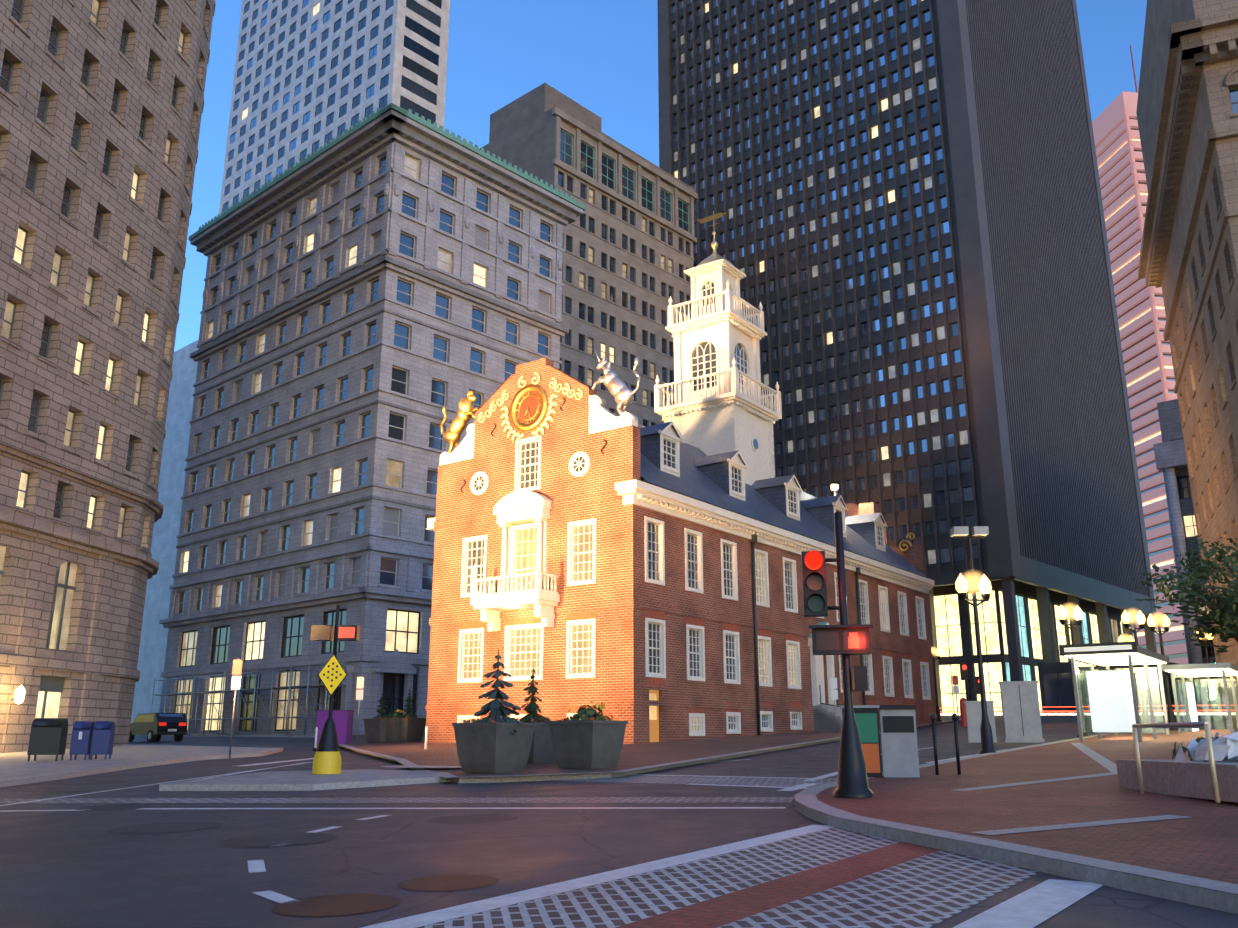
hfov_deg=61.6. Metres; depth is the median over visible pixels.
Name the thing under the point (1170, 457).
building
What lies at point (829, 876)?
markings
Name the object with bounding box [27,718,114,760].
mailboxes
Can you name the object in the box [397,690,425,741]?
planter
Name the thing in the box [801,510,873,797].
traffic signal
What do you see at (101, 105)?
building
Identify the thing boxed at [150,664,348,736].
scaffold
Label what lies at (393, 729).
planter
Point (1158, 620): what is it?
lamp
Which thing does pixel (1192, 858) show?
pavements
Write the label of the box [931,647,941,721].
lamp
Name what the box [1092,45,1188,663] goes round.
skyscraper
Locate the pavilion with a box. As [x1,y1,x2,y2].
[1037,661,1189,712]
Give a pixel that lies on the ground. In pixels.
(64, 865)
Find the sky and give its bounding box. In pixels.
[174,0,1146,351]
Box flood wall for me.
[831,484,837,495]
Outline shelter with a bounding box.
[1059,641,1237,741]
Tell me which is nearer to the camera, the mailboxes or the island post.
the island post
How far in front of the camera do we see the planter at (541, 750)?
26.79 m
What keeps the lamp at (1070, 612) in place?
on the pavements
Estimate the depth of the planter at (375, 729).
48.24 m
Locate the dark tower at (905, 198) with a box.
[657,0,1156,714]
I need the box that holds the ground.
[0,711,1237,927]
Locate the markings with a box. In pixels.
[0,743,1187,927]
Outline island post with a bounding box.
[310,605,360,773]
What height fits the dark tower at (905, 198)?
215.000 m
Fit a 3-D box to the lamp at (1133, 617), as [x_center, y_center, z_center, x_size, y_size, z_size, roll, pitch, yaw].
[20.720,8.186,41.297,0.886,5.070,0.864,-7,-16,26]
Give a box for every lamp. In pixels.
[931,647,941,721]
[949,525,995,753]
[1057,604,1089,737]
[1118,633,1139,718]
[1121,608,1151,731]
[1147,612,1177,729]
[1196,632,1221,720]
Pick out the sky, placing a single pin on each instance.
(602, 55)
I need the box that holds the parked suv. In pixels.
[129,713,187,741]
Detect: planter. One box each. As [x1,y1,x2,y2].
[363,689,387,741]
[385,709,404,741]
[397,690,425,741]
[452,649,536,772]
[514,667,555,763]
[547,700,627,768]
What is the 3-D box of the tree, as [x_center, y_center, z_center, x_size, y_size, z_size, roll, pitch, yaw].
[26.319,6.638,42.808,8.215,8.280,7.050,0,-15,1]
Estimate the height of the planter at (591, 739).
1.554 m
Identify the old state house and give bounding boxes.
[425,211,936,743]
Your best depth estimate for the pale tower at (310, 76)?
191.29 m
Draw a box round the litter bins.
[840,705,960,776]
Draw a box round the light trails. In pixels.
[939,705,1234,714]
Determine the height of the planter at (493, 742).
2.755 m
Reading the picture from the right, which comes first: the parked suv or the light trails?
the light trails
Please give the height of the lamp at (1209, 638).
5.070 m
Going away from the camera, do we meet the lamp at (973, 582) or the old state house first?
the lamp at (973, 582)
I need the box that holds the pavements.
[0,715,1237,913]
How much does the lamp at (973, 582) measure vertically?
6.250 m
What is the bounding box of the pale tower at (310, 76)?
[219,0,449,215]
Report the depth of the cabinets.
33.47 m
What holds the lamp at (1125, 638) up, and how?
on the ground
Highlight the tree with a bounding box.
[1133,535,1237,652]
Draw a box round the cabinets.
[964,681,1044,741]
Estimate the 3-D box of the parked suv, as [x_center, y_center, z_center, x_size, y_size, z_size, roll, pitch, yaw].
[-28.802,16.371,64.465,4.770,1.720,1.940,-13,-20,40]
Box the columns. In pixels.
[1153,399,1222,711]

